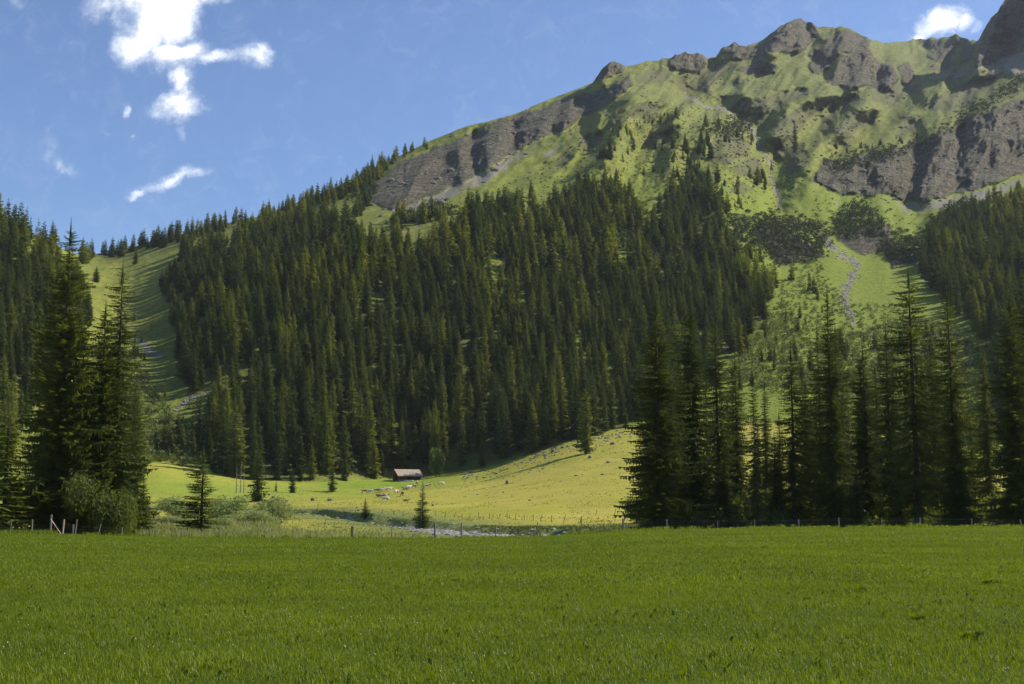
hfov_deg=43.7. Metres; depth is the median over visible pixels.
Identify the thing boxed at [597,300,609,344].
spruce tree
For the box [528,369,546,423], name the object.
spruce tree
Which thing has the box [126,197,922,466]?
slope shrubs
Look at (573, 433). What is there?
spruce tree
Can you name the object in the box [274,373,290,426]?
larch tree
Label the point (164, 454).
green shrubs
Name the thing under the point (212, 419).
larch tree
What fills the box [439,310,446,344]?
larch tree
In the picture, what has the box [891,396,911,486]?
spruce tree
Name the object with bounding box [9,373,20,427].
larch tree
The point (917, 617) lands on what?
herb tuft
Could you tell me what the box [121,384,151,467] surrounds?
larch tree
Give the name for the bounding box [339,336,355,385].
spruce tree
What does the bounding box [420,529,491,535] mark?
river water
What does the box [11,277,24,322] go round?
spruce tree
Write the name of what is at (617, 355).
spruce tree
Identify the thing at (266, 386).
spruce tree
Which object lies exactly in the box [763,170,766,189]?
spruce tree
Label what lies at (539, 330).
spruce tree
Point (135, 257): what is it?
spruce tree
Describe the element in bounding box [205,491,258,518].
willow bush
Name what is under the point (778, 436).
spruce tree
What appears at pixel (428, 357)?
spruce tree
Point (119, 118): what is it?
sky
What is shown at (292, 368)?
spruce tree
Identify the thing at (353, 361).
spruce tree
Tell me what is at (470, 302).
spruce tree
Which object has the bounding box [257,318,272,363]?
spruce tree
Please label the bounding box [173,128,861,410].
gully rubble
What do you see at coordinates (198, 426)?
spruce tree
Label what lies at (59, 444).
spruce tree
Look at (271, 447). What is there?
spruce tree
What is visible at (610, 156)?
spruce tree
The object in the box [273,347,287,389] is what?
spruce tree
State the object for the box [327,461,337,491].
spruce tree
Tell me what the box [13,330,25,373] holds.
spruce tree
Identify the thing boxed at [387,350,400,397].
spruce tree
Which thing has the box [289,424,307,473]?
spruce tree
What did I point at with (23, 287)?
spruce tree
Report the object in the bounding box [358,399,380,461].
larch tree
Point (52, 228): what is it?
spruce tree
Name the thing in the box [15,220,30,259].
larch tree
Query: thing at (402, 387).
spruce tree
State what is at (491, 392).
spruce tree
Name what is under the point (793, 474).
spruce tree
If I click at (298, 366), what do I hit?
spruce tree
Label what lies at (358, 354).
spruce tree
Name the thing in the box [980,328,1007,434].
spruce tree
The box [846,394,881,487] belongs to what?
spruce tree
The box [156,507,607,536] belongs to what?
riverbed stones
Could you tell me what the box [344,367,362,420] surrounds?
spruce tree
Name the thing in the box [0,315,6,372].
spruce tree
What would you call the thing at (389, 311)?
spruce tree
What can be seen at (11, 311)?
larch tree
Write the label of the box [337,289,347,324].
spruce tree
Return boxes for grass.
[134,515,617,537]
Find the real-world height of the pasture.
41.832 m
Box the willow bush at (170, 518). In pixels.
[152,515,193,523]
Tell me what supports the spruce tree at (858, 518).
on the pasture
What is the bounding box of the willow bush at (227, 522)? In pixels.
[199,515,237,527]
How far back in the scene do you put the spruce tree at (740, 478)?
177.59 m
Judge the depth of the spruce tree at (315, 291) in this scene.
681.33 m
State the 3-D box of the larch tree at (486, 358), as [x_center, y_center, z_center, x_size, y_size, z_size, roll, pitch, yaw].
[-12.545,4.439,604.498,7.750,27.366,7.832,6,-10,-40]
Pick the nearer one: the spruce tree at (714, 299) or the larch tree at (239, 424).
the larch tree at (239, 424)
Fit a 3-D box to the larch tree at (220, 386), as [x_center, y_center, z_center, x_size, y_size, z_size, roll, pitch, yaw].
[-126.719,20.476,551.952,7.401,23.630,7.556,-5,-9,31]
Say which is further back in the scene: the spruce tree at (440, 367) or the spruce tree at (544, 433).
the spruce tree at (440, 367)
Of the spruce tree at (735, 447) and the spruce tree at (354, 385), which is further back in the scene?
the spruce tree at (354, 385)
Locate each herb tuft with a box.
[909,615,924,619]
[958,630,985,639]
[982,578,1001,584]
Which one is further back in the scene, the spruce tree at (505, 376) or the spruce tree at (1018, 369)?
the spruce tree at (505, 376)
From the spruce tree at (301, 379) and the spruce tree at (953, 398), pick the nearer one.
the spruce tree at (953, 398)
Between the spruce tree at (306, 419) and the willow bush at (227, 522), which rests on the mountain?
the spruce tree at (306, 419)
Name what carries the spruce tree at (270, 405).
on the mountain
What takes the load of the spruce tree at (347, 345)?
on the mountain
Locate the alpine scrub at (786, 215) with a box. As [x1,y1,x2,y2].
[434,97,917,227]
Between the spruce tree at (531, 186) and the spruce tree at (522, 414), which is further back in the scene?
the spruce tree at (531, 186)
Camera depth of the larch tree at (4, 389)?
492.24 m
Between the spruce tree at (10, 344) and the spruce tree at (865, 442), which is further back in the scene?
the spruce tree at (10, 344)
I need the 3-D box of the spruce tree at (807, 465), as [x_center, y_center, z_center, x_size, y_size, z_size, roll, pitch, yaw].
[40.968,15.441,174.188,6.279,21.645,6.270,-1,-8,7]
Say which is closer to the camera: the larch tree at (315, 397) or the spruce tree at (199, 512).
the spruce tree at (199, 512)
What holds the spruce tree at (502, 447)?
on the mountain
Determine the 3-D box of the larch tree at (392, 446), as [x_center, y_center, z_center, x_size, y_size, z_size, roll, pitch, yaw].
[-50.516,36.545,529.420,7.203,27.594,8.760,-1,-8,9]
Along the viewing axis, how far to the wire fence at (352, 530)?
125.17 m
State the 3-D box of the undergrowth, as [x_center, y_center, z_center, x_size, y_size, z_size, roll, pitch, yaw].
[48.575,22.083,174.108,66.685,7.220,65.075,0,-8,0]
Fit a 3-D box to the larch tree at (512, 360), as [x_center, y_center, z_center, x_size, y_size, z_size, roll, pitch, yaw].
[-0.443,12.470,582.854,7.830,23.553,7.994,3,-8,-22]
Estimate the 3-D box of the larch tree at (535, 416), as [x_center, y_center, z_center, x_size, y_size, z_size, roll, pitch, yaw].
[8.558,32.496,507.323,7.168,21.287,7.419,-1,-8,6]
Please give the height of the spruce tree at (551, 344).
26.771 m
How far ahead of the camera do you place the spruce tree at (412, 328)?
636.52 m
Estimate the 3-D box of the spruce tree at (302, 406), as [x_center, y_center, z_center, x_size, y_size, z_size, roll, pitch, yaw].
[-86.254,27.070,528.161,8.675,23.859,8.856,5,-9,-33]
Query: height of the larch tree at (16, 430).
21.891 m
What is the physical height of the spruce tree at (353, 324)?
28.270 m
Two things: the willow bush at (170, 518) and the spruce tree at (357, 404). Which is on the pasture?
the willow bush at (170, 518)
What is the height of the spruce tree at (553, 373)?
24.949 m
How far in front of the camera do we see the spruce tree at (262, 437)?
492.20 m
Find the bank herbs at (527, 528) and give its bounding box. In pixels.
[458,524,638,535]
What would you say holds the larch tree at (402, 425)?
on the mountain
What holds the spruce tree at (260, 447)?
on the mountain
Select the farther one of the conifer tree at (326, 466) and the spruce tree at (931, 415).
the conifer tree at (326, 466)
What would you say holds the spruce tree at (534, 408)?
on the mountain
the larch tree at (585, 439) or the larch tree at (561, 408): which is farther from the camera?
the larch tree at (561, 408)
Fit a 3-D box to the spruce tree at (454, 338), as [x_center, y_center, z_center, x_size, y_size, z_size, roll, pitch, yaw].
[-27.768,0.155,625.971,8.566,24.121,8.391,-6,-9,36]
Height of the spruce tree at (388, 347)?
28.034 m
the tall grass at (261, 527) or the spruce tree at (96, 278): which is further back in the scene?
the spruce tree at (96, 278)
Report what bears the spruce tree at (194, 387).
on the mountain
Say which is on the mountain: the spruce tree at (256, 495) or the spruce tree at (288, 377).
the spruce tree at (288, 377)
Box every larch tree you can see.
[0,356,10,418]
[0,398,11,453]
[0,401,38,531]
[0,406,20,459]
[3,379,17,425]
[5,296,18,337]
[5,393,18,446]
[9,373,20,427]
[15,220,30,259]
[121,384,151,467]
[206,394,220,447]
[213,365,223,413]
[213,384,232,453]
[217,375,231,435]
[218,397,249,474]
[223,312,241,365]
[224,414,241,462]
[225,296,234,338]
[227,286,238,331]
[231,385,246,433]
[233,417,245,467]
[241,368,256,416]
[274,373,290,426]
[275,380,290,433]
[281,322,289,367]
[282,305,293,349]
[297,256,307,297]
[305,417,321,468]
[306,359,317,411]
[312,313,323,359]
[315,368,328,416]
[317,321,334,372]
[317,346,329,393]
[319,399,334,451]
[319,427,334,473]
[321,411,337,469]
[321,416,339,464]
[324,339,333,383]
[327,378,339,434]
[329,315,337,361]
[336,257,348,299]
[338,376,358,444]
[349,386,366,451]
[357,364,372,426]
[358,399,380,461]
[371,375,384,420]
[384,404,397,460]
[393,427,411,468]
[396,422,408,465]
[399,365,416,415]
[413,355,422,401]
[419,312,432,357]
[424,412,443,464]
[429,400,441,448]
[436,319,449,364]
[436,377,448,427]
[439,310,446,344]
[449,349,467,394]
[449,371,465,441]
[463,383,476,432]
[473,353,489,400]
[478,327,492,376]
[504,346,518,391]
[505,367,520,424]
[525,400,541,446]
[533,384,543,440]
[535,347,546,385]
[546,378,559,437]
[549,365,569,430]
[555,351,564,398]
[571,346,583,386]
[573,389,595,453]
[595,341,609,383]
[614,342,627,384]
[733,317,746,355]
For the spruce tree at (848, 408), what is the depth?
147.10 m
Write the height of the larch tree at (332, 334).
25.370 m
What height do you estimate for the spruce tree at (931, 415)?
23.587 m
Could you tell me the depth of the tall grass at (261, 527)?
155.81 m
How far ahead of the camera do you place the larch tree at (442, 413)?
556.96 m
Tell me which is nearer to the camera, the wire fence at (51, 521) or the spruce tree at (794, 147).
the wire fence at (51, 521)
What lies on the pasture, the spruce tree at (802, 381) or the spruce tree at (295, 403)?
the spruce tree at (802, 381)
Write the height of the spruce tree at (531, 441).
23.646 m
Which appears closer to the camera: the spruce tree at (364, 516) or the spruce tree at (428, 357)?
the spruce tree at (364, 516)
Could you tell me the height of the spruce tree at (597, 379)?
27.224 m
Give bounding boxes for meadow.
[0,526,1023,683]
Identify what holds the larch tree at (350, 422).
on the mountain
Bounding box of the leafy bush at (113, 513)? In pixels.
[59,470,142,534]
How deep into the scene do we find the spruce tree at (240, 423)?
499.16 m
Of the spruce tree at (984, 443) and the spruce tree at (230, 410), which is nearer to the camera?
the spruce tree at (984, 443)
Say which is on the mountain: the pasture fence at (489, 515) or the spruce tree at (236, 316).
the spruce tree at (236, 316)
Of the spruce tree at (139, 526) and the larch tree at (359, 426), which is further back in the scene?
the larch tree at (359, 426)
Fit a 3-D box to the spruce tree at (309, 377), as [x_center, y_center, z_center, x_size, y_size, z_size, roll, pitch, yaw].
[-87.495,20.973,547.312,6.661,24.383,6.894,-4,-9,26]
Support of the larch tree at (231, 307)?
on the mountain
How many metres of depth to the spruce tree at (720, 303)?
714.62 m
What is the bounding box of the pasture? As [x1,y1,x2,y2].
[0,419,1008,537]
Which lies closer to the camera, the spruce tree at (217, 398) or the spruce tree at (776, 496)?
the spruce tree at (776, 496)
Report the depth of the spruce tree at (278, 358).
587.31 m
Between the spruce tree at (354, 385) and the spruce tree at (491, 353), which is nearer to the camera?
the spruce tree at (354, 385)
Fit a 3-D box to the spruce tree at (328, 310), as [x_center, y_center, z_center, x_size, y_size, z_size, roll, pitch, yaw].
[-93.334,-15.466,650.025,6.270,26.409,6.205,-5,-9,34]
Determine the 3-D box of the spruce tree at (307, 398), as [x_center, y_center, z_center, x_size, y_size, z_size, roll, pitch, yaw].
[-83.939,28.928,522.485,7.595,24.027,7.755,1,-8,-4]
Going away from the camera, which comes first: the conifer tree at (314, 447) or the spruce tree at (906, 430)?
the spruce tree at (906, 430)
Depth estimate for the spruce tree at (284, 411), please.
508.20 m
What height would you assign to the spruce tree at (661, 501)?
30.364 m
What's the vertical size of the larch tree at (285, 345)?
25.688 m
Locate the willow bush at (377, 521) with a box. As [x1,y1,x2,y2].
[370,513,388,525]
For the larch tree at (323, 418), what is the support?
on the mountain
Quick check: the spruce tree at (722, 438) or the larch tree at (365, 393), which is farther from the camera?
the larch tree at (365, 393)
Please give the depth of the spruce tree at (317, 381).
560.04 m
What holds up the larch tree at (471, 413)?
on the mountain
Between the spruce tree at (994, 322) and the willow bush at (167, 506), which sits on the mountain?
the spruce tree at (994, 322)
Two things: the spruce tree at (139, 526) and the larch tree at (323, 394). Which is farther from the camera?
the larch tree at (323, 394)
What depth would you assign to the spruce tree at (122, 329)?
141.68 m
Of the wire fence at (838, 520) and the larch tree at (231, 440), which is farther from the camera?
the larch tree at (231, 440)
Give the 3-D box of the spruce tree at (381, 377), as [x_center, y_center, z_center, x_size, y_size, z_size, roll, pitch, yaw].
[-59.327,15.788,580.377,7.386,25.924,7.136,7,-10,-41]
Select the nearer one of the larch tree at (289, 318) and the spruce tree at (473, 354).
the spruce tree at (473, 354)
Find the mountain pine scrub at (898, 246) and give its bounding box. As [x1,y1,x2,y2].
[348,73,1023,269]
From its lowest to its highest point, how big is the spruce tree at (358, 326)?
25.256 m
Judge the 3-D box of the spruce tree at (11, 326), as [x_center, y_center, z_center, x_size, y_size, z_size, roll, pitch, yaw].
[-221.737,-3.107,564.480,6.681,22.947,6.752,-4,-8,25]
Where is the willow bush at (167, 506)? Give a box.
[152,494,194,516]
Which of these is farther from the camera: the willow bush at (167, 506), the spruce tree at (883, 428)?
the willow bush at (167, 506)
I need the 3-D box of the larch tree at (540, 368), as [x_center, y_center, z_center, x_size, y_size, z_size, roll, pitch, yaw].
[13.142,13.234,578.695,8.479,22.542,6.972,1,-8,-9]
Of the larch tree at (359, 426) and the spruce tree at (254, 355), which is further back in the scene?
the spruce tree at (254, 355)
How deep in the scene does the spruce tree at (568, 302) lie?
681.03 m
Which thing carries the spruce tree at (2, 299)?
on the mountain
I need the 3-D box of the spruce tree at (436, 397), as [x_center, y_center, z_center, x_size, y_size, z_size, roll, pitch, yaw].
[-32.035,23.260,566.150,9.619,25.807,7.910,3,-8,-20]
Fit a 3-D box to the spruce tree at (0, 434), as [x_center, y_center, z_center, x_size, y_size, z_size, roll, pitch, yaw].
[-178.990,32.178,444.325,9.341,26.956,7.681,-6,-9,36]
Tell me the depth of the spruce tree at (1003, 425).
450.23 m
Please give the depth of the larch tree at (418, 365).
585.47 m
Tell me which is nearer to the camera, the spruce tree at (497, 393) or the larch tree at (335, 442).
the larch tree at (335, 442)
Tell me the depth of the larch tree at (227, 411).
500.65 m
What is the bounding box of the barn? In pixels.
[390,469,423,480]
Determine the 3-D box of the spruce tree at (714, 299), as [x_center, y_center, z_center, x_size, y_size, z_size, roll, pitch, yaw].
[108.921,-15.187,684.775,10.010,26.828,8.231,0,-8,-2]
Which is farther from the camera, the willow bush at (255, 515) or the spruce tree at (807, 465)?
the willow bush at (255, 515)
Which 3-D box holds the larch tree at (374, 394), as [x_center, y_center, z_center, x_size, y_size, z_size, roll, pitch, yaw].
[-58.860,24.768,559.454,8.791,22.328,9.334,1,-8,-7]
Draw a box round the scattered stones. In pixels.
[461,428,632,496]
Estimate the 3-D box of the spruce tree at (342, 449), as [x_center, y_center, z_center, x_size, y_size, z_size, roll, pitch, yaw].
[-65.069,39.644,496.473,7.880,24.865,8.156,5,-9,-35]
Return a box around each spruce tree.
[0,291,8,332]
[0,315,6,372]
[0,411,8,467]
[2,330,16,378]
[5,313,15,357]
[6,345,16,385]
[8,219,124,534]
[8,286,75,527]
[9,316,22,364]
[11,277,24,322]
[13,283,25,325]
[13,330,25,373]
[19,277,27,319]
[20,347,35,402]
[49,222,57,241]
[66,326,107,513]
[69,265,159,527]
[73,306,160,534]
[90,267,100,281]
[124,384,151,509]
[129,497,148,533]
[131,249,138,263]
[134,480,160,533]
[171,448,227,531]
[173,330,188,376]
[176,322,193,364]
[186,348,201,393]
[193,395,205,445]
[196,405,213,456]
[201,378,220,428]
[202,388,211,431]
[203,303,217,351]
[209,379,220,424]
[214,407,227,467]
[223,357,238,406]
[224,395,236,442]
[226,307,241,350]
[236,406,244,455]
[243,424,259,477]
[244,345,260,383]
[244,356,257,400]
[244,402,257,454]
[244,448,269,500]
[247,395,261,440]
[249,389,259,434]
[249,427,267,468]
[250,416,266,459]
[251,364,265,427]
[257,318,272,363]
[259,363,270,407]
[261,353,276,412]
[262,358,273,397]
[262,372,276,432]
[265,412,280,461]
[271,397,288,456]
[273,333,285,383]
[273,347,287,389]
[277,400,286,447]
[280,358,297,413]
[283,402,298,461]
[285,386,299,439]
[287,327,304,374]
[288,472,297,492]
[289,339,297,388]
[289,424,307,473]
[294,340,305,398]
[295,361,307,401]
[296,379,310,430]
[297,386,314,437]
[298,321,313,374]
[298,402,311,442]
[298,406,311,454]
[303,365,314,417]
[304,401,324,460]
[307,278,319,318]
[307,324,323,370]
[312,355,321,403]
[322,393,336,443]
[324,290,331,333]
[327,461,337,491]
[328,358,347,412]
[332,340,345,389]
[334,415,353,473]
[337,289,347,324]
[337,301,351,351]
[339,302,354,345]
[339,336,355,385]
[339,346,356,405]
[342,330,353,374]
[344,343,359,392]
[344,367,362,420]
[350,294,358,341]
[352,390,361,431]
[353,334,367,386]
[354,306,365,345]
[355,406,372,471]
[359,499,370,519]
[371,304,386,358]
[373,379,389,435]
[373,410,385,456]
[375,352,388,401]
[377,327,396,376]
[385,287,396,331]
[386,281,396,325]
[386,384,396,424]
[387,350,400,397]
[396,359,409,403]
[405,305,418,357]
[411,483,432,528]
[420,405,432,464]
[421,316,434,365]
[431,371,449,420]
[433,346,446,398]
[449,320,460,355]
[454,415,466,465]
[464,278,477,323]
[464,308,480,360]
[465,341,479,384]
[475,301,488,353]
[484,372,500,416]
[485,323,496,370]
[485,388,497,434]
[489,373,509,438]
[495,385,510,458]
[499,357,513,405]
[499,394,513,445]
[516,374,530,434]
[521,302,532,345]
[521,324,533,368]
[521,331,533,374]
[522,399,542,452]
[525,385,543,436]
[526,369,535,407]
[527,180,533,196]
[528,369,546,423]
[534,299,549,346]
[535,334,547,374]
[537,305,554,350]
[537,348,547,394]
[538,394,552,446]
[540,366,557,424]
[546,322,560,371]
[548,360,558,403]
[562,281,578,325]
[562,345,573,393]
[562,348,574,398]
[564,371,587,438]
[573,341,588,383]
[573,354,591,409]
[581,367,604,434]
[583,374,594,425]
[593,356,603,411]
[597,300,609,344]
[602,303,614,349]
[605,136,613,159]
[612,336,624,382]
[613,298,719,529]
[618,371,634,418]
[622,413,650,520]
[651,281,660,321]
[661,389,684,490]
[669,358,691,459]
[670,304,730,527]
[699,320,749,527]
[699,397,720,489]
[708,297,723,333]
[710,461,735,527]
[712,280,722,324]
[715,278,723,319]
[719,355,757,500]
[721,291,729,329]
[721,402,754,492]
[741,371,769,526]
[748,431,763,491]
[757,384,776,491]
[759,437,789,526]
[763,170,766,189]
[764,415,791,495]
[767,347,823,526]
[791,119,799,150]
[795,374,816,493]
[795,377,818,492]
[800,329,828,523]
[806,293,867,527]
[819,331,865,520]
[840,388,856,483]
[842,469,868,526]
[844,348,888,525]
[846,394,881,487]
[863,361,885,486]
[866,270,965,524]
[870,325,912,524]
[882,447,912,526]
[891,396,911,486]
[896,406,912,487]
[912,360,941,490]
[918,345,949,524]
[923,287,988,525]
[938,395,979,508]
[940,421,983,525]
[962,408,982,498]
[966,343,1002,520]
[969,290,1023,525]
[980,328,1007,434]
[983,274,1023,504]
[990,299,1000,341]
[994,366,1016,457]
[1001,321,1023,482]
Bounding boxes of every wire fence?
[10,515,122,534]
[146,522,537,537]
[581,518,1021,530]
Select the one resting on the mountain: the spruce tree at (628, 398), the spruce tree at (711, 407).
the spruce tree at (628, 398)
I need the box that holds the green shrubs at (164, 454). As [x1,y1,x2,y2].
[116,292,1008,464]
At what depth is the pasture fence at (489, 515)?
252.06 m
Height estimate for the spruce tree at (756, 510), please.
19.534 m
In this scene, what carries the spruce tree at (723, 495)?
on the pasture
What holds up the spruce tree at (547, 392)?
on the mountain
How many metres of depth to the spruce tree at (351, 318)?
628.78 m
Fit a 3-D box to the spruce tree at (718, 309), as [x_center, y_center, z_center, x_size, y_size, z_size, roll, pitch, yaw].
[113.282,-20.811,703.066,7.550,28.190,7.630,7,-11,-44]
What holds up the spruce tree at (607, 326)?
on the mountain
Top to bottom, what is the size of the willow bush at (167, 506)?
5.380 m
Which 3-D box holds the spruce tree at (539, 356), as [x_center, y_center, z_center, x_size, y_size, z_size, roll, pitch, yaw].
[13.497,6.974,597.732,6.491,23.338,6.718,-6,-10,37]
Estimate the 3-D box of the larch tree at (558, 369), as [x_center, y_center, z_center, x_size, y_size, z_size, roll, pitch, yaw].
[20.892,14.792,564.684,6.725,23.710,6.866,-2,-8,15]
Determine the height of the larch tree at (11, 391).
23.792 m
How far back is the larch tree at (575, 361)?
565.43 m
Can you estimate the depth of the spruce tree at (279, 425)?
501.93 m
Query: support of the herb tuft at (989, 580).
on the meadow
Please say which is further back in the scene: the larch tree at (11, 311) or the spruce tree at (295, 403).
the larch tree at (11, 311)
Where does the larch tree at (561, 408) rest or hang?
on the mountain
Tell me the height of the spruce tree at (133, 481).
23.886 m
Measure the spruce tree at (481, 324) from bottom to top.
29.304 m
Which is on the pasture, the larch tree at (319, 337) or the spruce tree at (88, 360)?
the spruce tree at (88, 360)
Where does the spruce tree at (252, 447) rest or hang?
on the mountain
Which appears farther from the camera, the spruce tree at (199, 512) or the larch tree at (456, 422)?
the larch tree at (456, 422)
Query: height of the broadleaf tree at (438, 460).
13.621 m
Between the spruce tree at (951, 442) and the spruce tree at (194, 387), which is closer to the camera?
the spruce tree at (951, 442)
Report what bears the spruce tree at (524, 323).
on the mountain
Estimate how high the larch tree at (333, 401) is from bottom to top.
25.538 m
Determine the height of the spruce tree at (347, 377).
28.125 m
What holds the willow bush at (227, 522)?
on the pasture
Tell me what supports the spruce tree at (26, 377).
on the mountain
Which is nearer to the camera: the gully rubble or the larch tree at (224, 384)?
the larch tree at (224, 384)
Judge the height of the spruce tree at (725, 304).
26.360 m
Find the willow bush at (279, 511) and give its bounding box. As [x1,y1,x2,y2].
[253,494,296,523]
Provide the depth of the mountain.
1247.75 m
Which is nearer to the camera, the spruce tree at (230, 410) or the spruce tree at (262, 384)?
the spruce tree at (230, 410)
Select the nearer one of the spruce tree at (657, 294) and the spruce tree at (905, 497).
the spruce tree at (905, 497)
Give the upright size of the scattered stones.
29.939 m
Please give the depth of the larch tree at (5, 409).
456.60 m
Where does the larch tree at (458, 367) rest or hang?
on the mountain
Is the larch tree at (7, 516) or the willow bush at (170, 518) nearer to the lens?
the larch tree at (7, 516)
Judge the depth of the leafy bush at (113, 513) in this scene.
129.91 m
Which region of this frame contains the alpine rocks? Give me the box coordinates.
[369,6,1023,224]
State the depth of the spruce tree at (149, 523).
142.83 m
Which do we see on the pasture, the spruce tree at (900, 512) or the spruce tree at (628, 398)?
the spruce tree at (900, 512)
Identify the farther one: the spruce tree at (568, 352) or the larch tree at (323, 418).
the spruce tree at (568, 352)
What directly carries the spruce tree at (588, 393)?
on the mountain
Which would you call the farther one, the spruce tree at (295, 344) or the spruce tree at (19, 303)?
the spruce tree at (19, 303)
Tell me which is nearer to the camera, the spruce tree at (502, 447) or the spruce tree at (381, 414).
the spruce tree at (502, 447)
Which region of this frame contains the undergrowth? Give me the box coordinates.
[619,485,1008,528]
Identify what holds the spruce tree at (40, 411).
on the pasture
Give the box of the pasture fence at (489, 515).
[317,508,615,522]
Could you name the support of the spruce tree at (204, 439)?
on the mountain
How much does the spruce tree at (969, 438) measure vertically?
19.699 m
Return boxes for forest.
[0,106,1023,481]
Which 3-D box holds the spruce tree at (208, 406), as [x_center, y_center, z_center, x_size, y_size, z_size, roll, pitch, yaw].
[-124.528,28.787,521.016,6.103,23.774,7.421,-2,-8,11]
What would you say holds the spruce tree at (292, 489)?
on the pasture
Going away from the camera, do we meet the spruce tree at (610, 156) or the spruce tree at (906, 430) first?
the spruce tree at (906, 430)
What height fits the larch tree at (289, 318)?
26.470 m
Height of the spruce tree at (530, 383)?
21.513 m
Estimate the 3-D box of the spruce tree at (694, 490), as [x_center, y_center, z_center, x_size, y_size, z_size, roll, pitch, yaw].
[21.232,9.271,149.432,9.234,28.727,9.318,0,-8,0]
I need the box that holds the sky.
[0,0,1003,253]
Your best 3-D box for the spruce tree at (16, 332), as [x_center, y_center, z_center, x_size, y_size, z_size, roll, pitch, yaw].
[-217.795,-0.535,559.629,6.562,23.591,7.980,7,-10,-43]
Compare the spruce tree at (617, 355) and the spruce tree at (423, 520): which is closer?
the spruce tree at (423, 520)
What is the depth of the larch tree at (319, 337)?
617.42 m
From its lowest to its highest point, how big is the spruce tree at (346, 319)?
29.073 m
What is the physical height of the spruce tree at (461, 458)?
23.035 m
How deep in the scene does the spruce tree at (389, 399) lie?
560.75 m
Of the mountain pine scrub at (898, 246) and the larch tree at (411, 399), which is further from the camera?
the mountain pine scrub at (898, 246)
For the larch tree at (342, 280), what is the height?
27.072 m
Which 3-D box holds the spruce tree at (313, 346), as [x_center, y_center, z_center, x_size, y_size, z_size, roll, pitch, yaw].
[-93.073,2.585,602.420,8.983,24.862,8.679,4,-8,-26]
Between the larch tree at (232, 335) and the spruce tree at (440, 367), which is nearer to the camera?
the spruce tree at (440, 367)
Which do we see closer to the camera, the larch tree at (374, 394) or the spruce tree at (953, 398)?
the spruce tree at (953, 398)
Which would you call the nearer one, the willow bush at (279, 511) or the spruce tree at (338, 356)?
the willow bush at (279, 511)
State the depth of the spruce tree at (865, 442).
155.45 m
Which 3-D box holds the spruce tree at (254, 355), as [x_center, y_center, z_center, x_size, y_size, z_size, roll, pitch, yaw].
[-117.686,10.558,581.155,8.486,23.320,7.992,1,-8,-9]
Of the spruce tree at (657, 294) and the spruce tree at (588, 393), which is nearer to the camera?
the spruce tree at (588, 393)
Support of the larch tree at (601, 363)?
on the mountain
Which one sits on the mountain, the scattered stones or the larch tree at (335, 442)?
the larch tree at (335, 442)
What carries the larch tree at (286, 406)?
on the mountain
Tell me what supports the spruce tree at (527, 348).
on the mountain
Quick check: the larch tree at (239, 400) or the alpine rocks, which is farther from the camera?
the alpine rocks
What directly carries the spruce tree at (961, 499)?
on the pasture
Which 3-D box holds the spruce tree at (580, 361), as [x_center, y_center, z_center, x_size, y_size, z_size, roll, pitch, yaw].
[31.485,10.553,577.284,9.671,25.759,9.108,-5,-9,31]
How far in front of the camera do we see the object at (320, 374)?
571.88 m
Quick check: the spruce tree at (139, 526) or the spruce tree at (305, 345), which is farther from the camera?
the spruce tree at (305, 345)
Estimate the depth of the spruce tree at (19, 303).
621.22 m
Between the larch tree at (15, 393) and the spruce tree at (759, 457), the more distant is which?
the larch tree at (15, 393)
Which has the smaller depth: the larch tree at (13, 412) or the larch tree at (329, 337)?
the larch tree at (13, 412)
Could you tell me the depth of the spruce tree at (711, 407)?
204.84 m
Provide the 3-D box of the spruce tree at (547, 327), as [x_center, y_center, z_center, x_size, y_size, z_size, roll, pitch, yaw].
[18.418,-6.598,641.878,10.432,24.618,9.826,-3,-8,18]
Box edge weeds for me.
[0,523,1023,538]
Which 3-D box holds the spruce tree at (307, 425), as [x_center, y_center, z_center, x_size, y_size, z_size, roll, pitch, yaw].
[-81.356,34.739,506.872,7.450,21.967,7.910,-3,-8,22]
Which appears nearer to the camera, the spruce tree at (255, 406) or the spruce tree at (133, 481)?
the spruce tree at (133, 481)
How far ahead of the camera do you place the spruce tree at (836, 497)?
143.60 m
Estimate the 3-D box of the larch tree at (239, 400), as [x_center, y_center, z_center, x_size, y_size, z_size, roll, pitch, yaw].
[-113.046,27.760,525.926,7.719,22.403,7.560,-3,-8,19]
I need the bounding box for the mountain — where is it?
[0,0,1023,481]
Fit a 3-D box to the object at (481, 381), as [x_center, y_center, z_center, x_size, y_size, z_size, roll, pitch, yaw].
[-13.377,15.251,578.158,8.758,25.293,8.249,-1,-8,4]
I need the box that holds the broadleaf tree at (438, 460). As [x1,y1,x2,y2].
[428,447,447,476]
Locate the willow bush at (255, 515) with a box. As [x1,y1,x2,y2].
[222,508,282,522]
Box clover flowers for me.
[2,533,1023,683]
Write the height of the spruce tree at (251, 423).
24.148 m

